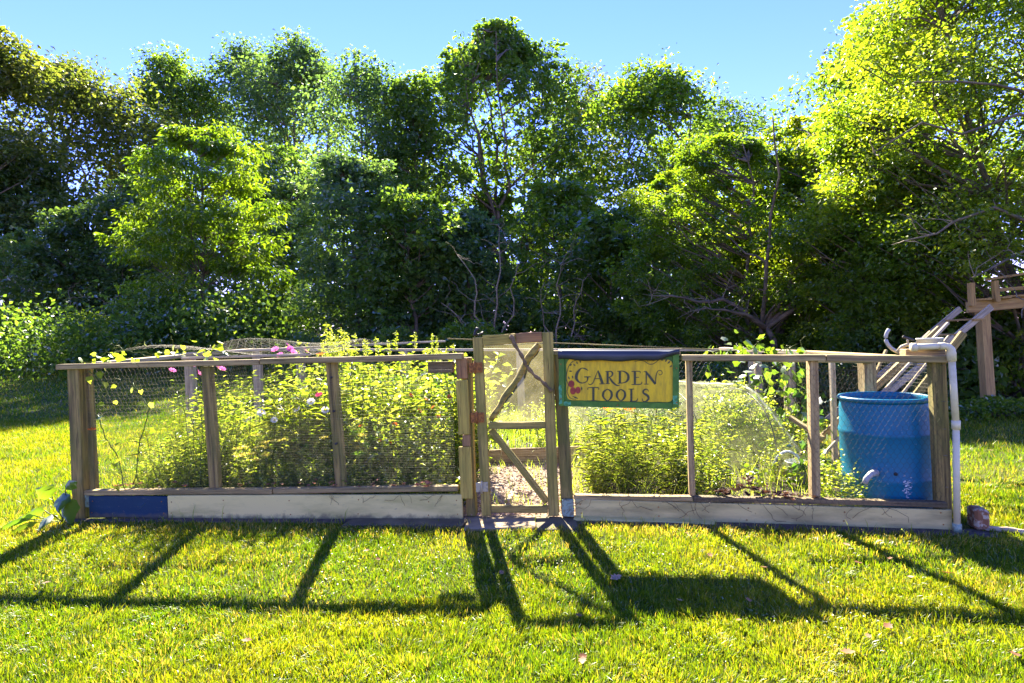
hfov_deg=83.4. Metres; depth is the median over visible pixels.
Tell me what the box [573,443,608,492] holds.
leafy herb
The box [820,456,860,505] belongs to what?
leafy herb
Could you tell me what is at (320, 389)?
leafy herb
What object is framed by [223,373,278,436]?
cosmos plant
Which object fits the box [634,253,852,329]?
apple limb
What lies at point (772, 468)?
leafy herb
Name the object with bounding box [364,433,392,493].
leafy herb
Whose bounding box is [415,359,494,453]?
leafy herb
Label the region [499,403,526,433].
leafy herb
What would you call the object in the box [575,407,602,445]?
leafy herb
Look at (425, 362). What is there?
flower spike plant
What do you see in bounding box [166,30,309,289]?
broadleaf tree
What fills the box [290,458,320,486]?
cosmos plant
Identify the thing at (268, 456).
cosmos plant
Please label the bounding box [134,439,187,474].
tall grass clump
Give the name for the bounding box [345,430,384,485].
broad leaved plant
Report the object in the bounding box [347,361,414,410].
dark bushy plant
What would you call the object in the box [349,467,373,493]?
leafy herb
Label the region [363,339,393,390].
flower spike plant
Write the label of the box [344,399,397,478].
leafy herb
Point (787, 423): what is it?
leafy herb
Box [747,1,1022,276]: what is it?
maple tree
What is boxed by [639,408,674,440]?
dark bushy plant
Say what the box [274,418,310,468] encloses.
cosmos plant
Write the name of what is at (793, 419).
loose board
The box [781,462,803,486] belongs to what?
broad leaved plant
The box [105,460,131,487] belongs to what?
cosmos plant
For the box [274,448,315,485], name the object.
cosmos plant
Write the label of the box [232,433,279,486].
yarrow plant
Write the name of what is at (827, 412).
groundcover plant
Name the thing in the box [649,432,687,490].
tall grass clump
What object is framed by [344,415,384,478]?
cosmos plant
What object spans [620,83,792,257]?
locust tree
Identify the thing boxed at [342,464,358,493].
leafy herb
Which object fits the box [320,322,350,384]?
flower spike plant
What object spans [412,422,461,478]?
leafy herb
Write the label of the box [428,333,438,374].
flower spike plant
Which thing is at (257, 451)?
cosmos plant
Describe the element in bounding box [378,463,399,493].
leafy herb
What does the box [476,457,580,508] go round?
path weeds
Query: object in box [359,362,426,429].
cosmos plant
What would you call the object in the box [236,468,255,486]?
leafy herb
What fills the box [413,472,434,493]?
leafy herb
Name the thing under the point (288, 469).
cosmos plant
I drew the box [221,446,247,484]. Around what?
cosmos plant
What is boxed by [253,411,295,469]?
cosmos plant
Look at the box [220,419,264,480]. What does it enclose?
cosmos plant
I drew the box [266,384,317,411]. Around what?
leafy herb
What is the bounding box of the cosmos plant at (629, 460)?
[610,432,642,491]
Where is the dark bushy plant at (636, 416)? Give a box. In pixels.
[625,408,646,428]
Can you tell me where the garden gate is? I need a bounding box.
[469,327,558,515]
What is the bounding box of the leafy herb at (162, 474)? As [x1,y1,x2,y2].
[146,455,177,495]
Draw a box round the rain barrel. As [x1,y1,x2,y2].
[837,391,932,507]
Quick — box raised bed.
[489,426,586,464]
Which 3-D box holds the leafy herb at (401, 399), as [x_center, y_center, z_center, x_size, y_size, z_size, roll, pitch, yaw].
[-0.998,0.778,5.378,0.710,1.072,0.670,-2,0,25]
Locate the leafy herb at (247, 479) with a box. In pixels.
[231,454,265,486]
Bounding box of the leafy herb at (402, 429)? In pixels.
[387,410,423,449]
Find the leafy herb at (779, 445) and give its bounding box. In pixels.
[759,404,793,467]
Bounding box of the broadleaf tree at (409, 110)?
[365,64,473,321]
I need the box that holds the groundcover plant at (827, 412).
[824,398,949,416]
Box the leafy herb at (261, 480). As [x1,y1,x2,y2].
[252,468,283,488]
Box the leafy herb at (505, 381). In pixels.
[440,352,516,476]
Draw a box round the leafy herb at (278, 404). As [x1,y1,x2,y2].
[226,393,290,458]
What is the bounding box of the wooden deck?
[965,272,1023,399]
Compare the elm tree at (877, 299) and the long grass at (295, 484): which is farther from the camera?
the elm tree at (877, 299)
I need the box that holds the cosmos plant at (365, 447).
[349,424,390,479]
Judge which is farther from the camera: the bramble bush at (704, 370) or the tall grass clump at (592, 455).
the bramble bush at (704, 370)
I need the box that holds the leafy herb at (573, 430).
[569,418,576,445]
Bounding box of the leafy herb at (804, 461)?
[794,450,807,481]
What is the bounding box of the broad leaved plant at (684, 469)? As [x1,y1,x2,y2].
[673,459,695,488]
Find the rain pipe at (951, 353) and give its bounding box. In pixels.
[909,342,961,532]
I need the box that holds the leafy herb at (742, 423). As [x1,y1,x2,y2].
[715,394,761,453]
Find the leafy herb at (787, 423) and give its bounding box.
[767,409,800,458]
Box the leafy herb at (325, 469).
[314,456,334,493]
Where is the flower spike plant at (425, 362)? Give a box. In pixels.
[418,347,428,383]
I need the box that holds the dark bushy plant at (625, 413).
[612,409,632,432]
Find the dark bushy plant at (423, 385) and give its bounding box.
[380,373,442,409]
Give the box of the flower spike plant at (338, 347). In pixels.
[320,327,347,412]
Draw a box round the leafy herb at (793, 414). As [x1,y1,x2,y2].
[752,397,797,454]
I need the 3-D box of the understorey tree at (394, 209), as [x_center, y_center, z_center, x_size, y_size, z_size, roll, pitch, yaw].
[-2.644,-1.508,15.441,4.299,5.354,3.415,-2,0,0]
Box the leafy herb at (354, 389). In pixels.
[294,362,363,411]
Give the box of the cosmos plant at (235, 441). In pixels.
[227,411,273,464]
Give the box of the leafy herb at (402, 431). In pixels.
[388,416,436,483]
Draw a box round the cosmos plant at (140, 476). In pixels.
[121,455,152,487]
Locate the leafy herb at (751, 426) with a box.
[725,381,773,450]
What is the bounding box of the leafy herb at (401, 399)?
[368,369,436,441]
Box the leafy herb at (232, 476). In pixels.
[222,463,243,486]
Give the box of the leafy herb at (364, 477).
[346,449,380,493]
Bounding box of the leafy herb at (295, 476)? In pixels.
[281,460,308,486]
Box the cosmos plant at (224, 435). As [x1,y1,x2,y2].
[192,407,244,478]
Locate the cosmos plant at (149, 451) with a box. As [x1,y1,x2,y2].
[137,429,190,495]
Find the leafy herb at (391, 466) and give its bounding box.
[361,456,394,493]
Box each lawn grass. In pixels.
[0,356,324,419]
[0,412,269,518]
[0,479,1023,613]
[0,571,1023,682]
[763,413,1023,533]
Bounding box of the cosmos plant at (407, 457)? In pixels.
[390,435,422,493]
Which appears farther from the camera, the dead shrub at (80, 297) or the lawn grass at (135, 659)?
the dead shrub at (80, 297)
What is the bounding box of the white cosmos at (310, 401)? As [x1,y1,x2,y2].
[284,392,329,468]
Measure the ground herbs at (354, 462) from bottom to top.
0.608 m
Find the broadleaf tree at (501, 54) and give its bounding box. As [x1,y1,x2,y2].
[371,16,612,332]
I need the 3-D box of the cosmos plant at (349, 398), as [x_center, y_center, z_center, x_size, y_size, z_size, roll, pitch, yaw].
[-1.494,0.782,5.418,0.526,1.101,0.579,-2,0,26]
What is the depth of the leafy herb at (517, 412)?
7.23 m
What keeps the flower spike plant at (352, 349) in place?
on the garden soil at (515, 442)
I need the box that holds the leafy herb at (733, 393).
[710,377,746,426]
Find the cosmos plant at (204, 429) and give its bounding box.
[169,401,239,486]
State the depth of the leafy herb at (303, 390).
5.18 m
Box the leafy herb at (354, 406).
[324,404,370,439]
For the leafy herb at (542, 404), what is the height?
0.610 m
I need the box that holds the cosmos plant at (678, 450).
[661,416,705,487]
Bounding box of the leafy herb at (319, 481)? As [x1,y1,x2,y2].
[309,469,329,493]
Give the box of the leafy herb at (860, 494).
[839,467,872,505]
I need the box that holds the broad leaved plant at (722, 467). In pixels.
[711,450,732,479]
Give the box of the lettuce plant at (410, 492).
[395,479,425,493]
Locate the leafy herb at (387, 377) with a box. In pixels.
[344,352,432,412]
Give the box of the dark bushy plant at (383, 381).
[351,372,400,404]
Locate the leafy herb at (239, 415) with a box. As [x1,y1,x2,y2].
[203,398,253,452]
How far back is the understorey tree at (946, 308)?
13.77 m
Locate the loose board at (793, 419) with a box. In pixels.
[788,415,824,440]
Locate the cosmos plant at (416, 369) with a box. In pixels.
[396,352,439,395]
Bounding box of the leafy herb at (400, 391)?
[364,373,434,416]
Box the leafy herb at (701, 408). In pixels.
[697,393,721,431]
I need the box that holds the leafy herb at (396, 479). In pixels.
[383,469,412,493]
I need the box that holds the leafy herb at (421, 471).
[408,443,448,492]
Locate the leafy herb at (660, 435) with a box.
[651,418,699,474]
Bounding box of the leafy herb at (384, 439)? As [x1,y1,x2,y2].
[370,413,422,493]
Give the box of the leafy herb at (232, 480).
[222,469,241,486]
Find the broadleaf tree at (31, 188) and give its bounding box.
[0,148,110,341]
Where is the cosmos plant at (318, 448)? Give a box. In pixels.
[305,433,331,466]
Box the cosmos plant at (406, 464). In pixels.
[393,432,420,493]
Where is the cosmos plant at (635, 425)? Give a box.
[623,410,643,448]
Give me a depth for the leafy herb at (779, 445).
5.35 m
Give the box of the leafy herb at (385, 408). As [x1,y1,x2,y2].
[342,391,392,437]
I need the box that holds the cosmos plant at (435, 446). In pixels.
[414,422,448,484]
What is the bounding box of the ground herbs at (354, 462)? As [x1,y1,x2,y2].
[118,435,459,495]
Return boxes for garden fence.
[56,353,477,518]
[91,348,253,481]
[252,348,718,429]
[554,349,952,529]
[719,347,927,483]
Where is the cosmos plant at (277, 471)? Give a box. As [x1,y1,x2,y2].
[263,453,292,486]
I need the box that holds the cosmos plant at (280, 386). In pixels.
[270,364,328,412]
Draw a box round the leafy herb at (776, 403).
[735,387,777,438]
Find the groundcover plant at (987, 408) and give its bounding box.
[948,394,1023,422]
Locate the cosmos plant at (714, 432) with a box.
[703,417,726,453]
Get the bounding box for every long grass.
[117,455,458,507]
[230,404,601,451]
[556,419,845,505]
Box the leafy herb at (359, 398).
[343,387,390,445]
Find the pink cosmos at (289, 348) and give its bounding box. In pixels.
[286,343,324,403]
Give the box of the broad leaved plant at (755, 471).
[740,463,767,492]
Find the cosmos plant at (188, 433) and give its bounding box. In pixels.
[165,404,233,472]
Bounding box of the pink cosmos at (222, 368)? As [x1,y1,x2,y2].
[190,366,232,427]
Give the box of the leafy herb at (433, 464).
[406,444,450,492]
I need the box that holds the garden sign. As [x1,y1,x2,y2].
[558,349,679,408]
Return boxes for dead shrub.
[34,281,120,319]
[432,218,547,360]
[523,235,594,348]
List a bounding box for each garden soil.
[490,429,543,453]
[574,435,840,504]
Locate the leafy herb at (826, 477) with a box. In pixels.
[801,449,844,504]
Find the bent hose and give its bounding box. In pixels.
[884,328,899,353]
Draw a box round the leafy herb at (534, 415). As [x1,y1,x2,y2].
[525,405,543,432]
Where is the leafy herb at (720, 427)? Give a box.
[709,390,746,461]
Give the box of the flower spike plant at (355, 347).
[335,333,359,385]
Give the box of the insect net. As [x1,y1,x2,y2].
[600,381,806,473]
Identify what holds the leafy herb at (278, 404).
on the garden soil
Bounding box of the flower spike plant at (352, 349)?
[336,331,367,399]
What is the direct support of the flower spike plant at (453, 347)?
on the garden soil at (515, 442)
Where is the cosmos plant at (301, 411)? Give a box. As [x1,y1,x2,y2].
[283,389,328,441]
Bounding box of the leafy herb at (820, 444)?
[792,420,828,459]
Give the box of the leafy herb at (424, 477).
[411,471,431,493]
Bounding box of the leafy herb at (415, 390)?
[384,387,431,413]
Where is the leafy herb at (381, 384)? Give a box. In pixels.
[371,371,424,433]
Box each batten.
[181,353,311,359]
[183,340,445,354]
[447,338,712,349]
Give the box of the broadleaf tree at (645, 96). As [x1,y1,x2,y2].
[557,42,745,340]
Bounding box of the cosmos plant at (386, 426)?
[360,401,419,475]
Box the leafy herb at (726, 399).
[704,374,747,451]
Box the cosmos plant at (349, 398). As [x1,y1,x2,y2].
[311,367,382,414]
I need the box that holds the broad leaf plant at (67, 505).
[0,480,80,533]
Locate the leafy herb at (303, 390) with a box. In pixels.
[300,380,368,432]
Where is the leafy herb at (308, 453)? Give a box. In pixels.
[282,434,331,481]
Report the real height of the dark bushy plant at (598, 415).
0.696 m
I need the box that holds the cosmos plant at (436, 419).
[415,393,455,465]
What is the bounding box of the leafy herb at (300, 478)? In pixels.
[296,461,321,493]
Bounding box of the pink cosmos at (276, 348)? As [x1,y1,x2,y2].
[267,346,296,444]
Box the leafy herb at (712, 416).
[709,402,747,452]
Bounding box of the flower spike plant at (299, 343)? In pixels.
[295,342,317,397]
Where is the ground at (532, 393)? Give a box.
[0,337,1023,682]
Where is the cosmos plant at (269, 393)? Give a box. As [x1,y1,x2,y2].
[249,372,311,422]
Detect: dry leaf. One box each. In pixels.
[578,656,586,663]
[610,573,620,579]
[840,648,854,653]
[883,622,892,627]
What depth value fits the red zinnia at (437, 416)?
4.94 m
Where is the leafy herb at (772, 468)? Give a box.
[753,435,787,482]
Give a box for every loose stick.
[492,480,500,498]
[505,487,516,502]
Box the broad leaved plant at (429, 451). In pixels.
[406,434,443,482]
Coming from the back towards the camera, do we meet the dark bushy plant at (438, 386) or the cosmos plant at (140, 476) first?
the dark bushy plant at (438, 386)
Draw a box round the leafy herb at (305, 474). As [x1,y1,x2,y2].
[294,462,323,493]
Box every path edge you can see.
[74,518,467,522]
[576,521,999,537]
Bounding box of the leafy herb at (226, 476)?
[222,455,242,486]
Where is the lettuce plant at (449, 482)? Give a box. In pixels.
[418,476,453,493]
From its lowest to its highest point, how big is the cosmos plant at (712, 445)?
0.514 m
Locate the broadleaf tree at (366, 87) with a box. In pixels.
[278,44,463,325]
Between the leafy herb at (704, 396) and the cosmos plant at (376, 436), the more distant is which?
the leafy herb at (704, 396)
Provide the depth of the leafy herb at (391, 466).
4.66 m
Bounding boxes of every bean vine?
[86,370,128,491]
[123,358,156,482]
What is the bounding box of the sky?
[0,0,1023,331]
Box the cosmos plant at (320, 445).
[310,427,344,480]
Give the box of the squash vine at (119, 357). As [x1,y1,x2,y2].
[78,338,238,374]
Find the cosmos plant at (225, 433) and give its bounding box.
[189,370,260,475]
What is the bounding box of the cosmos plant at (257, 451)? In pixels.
[241,430,284,475]
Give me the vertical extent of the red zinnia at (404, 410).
0.865 m
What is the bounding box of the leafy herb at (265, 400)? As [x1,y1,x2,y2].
[258,384,286,416]
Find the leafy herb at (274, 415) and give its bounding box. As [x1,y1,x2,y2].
[253,404,302,482]
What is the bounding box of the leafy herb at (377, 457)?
[363,440,395,478]
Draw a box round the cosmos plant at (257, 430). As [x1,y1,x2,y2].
[229,412,281,465]
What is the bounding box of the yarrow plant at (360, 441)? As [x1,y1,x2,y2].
[319,434,365,484]
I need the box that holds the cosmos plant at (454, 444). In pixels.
[425,403,477,481]
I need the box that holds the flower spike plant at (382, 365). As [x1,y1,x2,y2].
[379,354,405,392]
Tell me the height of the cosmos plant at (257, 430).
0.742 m
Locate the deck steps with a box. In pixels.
[825,304,993,419]
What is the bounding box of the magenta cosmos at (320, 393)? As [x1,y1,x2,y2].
[291,377,327,424]
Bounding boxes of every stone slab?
[183,521,340,523]
[342,518,466,528]
[464,515,535,530]
[536,515,578,531]
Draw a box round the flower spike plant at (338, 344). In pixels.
[327,334,343,364]
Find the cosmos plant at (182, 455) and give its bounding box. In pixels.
[163,425,204,485]
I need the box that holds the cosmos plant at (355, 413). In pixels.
[327,387,371,456]
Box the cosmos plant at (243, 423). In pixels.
[232,392,285,450]
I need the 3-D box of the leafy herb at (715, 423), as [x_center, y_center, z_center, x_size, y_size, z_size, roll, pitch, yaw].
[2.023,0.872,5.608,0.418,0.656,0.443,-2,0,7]
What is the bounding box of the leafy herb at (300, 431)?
[277,404,329,468]
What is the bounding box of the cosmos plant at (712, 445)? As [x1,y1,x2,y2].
[694,431,730,494]
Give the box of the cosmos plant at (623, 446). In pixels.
[610,425,647,492]
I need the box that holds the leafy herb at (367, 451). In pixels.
[361,430,401,492]
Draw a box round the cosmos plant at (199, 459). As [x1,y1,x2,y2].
[179,386,241,487]
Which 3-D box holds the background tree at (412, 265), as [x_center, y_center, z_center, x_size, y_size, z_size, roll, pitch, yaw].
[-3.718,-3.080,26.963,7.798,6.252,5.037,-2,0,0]
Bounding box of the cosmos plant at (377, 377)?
[350,353,400,394]
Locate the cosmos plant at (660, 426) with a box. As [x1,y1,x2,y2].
[650,414,667,448]
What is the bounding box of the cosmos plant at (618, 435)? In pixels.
[603,420,646,487]
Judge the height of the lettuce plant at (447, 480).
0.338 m
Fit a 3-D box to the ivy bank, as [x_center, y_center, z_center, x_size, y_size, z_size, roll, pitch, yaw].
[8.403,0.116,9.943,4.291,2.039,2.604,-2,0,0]
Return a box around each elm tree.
[763,106,1023,390]
[789,0,1023,396]
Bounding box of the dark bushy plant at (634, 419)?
[619,408,649,436]
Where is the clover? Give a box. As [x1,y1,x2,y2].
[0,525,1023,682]
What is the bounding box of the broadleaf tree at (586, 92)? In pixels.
[526,58,639,269]
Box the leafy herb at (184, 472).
[173,461,191,487]
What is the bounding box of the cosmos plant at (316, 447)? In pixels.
[299,442,332,483]
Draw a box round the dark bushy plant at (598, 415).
[587,407,618,438]
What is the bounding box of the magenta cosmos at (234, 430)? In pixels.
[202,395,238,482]
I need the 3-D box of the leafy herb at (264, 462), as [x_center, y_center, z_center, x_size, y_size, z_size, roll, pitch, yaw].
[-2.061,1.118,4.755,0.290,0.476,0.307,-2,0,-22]
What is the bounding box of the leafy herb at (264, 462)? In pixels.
[242,447,279,486]
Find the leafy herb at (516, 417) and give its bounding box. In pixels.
[509,410,528,439]
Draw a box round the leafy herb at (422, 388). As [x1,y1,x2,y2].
[401,375,455,443]
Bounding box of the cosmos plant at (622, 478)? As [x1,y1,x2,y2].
[608,445,634,493]
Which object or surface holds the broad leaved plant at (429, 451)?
on the garden soil
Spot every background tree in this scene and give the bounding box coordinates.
[42,210,158,296]
[165,211,236,292]
[232,210,350,325]
[342,213,493,328]
[447,191,566,333]
[554,210,718,348]
[664,220,749,307]
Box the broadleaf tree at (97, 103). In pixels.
[0,34,199,233]
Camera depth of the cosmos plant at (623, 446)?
4.66 m
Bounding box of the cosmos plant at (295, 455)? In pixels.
[286,443,311,475]
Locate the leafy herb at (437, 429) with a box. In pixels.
[398,407,450,481]
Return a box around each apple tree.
[602,117,871,379]
[706,103,937,383]
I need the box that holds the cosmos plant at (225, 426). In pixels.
[184,393,249,483]
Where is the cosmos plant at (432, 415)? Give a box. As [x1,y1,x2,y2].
[398,369,460,450]
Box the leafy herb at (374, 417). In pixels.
[353,400,396,442]
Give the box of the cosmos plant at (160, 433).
[141,430,187,487]
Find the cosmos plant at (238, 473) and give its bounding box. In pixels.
[228,457,255,486]
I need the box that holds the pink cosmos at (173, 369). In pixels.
[169,368,200,453]
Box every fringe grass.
[105,513,983,537]
[179,506,348,521]
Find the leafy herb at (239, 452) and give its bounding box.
[205,434,256,486]
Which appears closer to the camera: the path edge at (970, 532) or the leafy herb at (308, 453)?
the path edge at (970, 532)
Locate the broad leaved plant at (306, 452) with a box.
[290,433,324,484]
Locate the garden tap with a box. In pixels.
[896,336,914,352]
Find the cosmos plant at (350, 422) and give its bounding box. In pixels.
[321,398,367,459]
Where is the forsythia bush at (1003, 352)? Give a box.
[948,310,1023,392]
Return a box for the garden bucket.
[772,450,807,482]
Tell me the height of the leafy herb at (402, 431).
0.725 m
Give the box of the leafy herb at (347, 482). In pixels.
[329,471,357,493]
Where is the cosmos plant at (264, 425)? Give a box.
[243,397,292,475]
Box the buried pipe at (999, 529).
[987,526,1023,534]
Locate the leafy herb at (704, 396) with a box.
[699,382,736,431]
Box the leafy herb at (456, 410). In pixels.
[433,371,501,468]
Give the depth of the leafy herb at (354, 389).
5.51 m
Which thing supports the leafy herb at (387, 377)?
on the garden soil
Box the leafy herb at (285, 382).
[270,375,345,464]
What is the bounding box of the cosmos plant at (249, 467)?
[236,449,270,486]
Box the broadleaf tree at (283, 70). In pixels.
[205,25,364,270]
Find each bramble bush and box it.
[0,305,84,368]
[47,309,146,363]
[109,305,225,361]
[191,316,294,359]
[270,328,369,380]
[337,324,438,383]
[422,317,515,383]
[501,333,582,386]
[576,338,659,348]
[679,361,739,405]
[705,346,857,405]
[802,320,949,399]
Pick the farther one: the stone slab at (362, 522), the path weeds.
the path weeds
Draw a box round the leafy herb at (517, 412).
[508,401,524,430]
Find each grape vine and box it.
[702,329,806,367]
[705,344,826,457]
[782,366,832,489]
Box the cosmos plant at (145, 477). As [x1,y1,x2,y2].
[121,450,164,495]
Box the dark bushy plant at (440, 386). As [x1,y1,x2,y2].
[421,364,484,421]
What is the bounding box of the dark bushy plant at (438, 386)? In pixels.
[395,376,451,414]
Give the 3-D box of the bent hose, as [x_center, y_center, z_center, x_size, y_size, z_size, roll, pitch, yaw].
[2.791,0.001,4.201,0.144,0.198,0.026,-2,0,0]
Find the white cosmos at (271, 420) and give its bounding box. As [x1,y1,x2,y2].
[237,404,280,473]
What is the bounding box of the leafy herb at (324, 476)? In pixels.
[313,460,346,493]
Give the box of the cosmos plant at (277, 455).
[255,436,291,486]
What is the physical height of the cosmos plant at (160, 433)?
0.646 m
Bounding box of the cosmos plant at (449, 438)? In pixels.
[431,407,458,473]
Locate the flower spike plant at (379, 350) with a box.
[362,338,385,379]
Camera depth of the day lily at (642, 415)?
5.17 m
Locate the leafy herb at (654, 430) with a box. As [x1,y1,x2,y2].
[653,422,695,477]
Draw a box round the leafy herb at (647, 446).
[631,424,670,477]
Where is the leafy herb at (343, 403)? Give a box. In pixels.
[299,376,367,430]
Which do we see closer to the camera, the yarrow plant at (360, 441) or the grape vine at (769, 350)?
the yarrow plant at (360, 441)
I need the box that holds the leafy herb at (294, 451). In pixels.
[278,414,320,479]
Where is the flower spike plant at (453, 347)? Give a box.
[441,345,456,387]
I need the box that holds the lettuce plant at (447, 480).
[432,466,479,504]
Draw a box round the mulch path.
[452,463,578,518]
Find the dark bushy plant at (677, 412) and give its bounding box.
[661,392,683,427]
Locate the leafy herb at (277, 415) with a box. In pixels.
[268,389,327,444]
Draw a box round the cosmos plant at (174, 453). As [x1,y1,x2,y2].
[163,436,198,483]
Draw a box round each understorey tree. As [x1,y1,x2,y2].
[0,205,146,338]
[34,172,216,337]
[207,141,346,333]
[263,150,433,363]
[331,184,491,370]
[395,205,532,352]
[500,175,628,348]
[519,205,681,373]
[681,227,822,372]
[817,212,992,372]
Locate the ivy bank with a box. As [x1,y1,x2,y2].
[852,292,1023,402]
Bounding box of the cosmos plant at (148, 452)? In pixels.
[133,437,174,481]
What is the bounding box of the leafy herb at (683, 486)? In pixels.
[675,446,706,494]
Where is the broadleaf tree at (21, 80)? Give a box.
[0,25,100,303]
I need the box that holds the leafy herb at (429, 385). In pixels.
[399,374,456,437]
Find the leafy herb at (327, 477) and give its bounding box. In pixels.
[318,465,334,485]
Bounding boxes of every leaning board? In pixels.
[779,326,940,474]
[798,322,949,480]
[828,350,887,478]
[904,335,949,391]
[913,331,966,393]
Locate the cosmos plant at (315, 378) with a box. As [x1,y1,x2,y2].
[288,365,367,423]
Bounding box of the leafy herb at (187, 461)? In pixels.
[176,435,205,480]
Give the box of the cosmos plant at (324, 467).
[310,457,333,493]
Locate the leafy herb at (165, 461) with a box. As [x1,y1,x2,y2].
[149,441,185,487]
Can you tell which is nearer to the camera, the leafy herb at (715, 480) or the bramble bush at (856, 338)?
the leafy herb at (715, 480)
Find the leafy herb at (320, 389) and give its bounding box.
[306,362,392,412]
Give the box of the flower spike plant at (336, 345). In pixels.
[324,334,340,373]
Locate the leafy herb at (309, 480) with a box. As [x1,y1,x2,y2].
[304,461,332,484]
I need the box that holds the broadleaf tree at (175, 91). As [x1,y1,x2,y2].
[84,39,268,275]
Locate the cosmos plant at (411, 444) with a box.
[395,423,434,470]
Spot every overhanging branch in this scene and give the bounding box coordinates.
[869,81,1023,155]
[892,191,1023,316]
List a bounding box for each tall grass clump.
[129,435,174,478]
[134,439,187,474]
[156,431,201,479]
[244,406,306,465]
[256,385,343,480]
[261,397,317,445]
[263,415,306,472]
[268,387,341,431]
[272,429,318,464]
[292,401,365,458]
[292,425,347,464]
[301,406,379,474]
[304,398,394,469]
[310,384,387,466]
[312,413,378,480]
[367,400,421,458]
[371,389,441,467]
[571,433,614,486]
[571,436,626,493]
[574,408,630,480]
[578,410,629,481]
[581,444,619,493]
[596,424,635,484]
[603,408,660,480]
[613,427,654,484]
[616,413,649,453]
[626,433,670,493]
[645,427,685,481]
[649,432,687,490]
[650,444,686,493]
[654,407,713,469]
[673,409,707,448]
[694,433,738,492]
[695,424,716,449]
[727,442,750,470]
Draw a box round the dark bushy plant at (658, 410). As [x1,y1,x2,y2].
[657,393,681,438]
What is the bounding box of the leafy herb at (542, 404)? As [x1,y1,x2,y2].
[537,392,556,432]
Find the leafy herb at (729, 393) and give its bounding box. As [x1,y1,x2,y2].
[707,384,745,428]
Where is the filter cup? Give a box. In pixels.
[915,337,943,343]
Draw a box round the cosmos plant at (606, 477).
[590,455,611,493]
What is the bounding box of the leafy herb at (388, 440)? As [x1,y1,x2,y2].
[366,419,415,480]
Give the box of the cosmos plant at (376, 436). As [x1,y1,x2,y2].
[356,417,401,457]
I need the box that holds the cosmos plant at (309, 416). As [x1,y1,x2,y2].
[285,395,343,461]
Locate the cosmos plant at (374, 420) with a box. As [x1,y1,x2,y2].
[354,407,390,449]
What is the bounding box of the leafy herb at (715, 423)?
[700,395,741,456]
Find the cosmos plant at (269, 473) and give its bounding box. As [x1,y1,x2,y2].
[261,456,281,486]
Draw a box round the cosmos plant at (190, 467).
[161,413,224,487]
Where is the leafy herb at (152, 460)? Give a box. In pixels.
[139,446,173,486]
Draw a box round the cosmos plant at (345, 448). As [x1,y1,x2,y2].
[317,424,354,468]
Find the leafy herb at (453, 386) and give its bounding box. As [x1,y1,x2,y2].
[439,351,499,467]
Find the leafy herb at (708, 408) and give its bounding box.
[695,396,735,443]
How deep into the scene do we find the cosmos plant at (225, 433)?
4.90 m
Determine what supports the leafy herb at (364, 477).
on the garden soil
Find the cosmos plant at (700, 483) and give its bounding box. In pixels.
[685,446,716,493]
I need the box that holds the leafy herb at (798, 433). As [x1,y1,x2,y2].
[780,416,819,457]
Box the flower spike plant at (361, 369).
[358,362,367,385]
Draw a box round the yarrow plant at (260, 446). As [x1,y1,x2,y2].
[238,437,290,486]
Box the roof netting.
[121,338,383,354]
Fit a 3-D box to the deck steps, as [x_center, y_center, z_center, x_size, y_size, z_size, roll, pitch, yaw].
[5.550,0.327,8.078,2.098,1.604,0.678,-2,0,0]
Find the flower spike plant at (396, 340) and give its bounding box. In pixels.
[391,331,417,379]
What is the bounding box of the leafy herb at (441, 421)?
[430,394,475,453]
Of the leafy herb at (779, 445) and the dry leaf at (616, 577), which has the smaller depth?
the dry leaf at (616, 577)
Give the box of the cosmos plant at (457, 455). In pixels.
[450,417,476,483]
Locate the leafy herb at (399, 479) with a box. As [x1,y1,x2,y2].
[385,463,410,493]
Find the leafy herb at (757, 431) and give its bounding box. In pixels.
[740,394,773,452]
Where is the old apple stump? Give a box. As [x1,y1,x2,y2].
[765,328,781,390]
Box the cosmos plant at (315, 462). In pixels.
[300,450,333,482]
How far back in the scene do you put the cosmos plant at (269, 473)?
4.61 m
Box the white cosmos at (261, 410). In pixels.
[257,395,300,482]
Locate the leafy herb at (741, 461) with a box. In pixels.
[736,443,763,478]
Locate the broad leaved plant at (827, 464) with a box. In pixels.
[802,457,837,487]
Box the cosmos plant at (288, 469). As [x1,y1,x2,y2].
[281,458,298,486]
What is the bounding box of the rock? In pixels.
[967,505,989,530]
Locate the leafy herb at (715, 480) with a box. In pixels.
[682,450,723,494]
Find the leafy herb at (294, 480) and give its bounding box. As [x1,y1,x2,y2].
[273,459,300,486]
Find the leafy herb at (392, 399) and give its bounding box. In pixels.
[366,382,414,433]
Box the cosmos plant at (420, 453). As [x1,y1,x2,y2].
[400,434,431,478]
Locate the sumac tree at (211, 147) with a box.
[93,119,308,347]
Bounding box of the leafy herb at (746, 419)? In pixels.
[731,389,758,445]
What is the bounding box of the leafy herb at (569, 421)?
[555,408,576,441]
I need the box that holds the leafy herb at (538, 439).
[526,402,555,446]
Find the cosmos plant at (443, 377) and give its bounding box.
[439,368,503,468]
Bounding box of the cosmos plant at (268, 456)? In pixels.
[248,435,281,475]
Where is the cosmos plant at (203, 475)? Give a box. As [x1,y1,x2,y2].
[196,462,223,487]
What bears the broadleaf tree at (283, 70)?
on the ground at (532, 393)

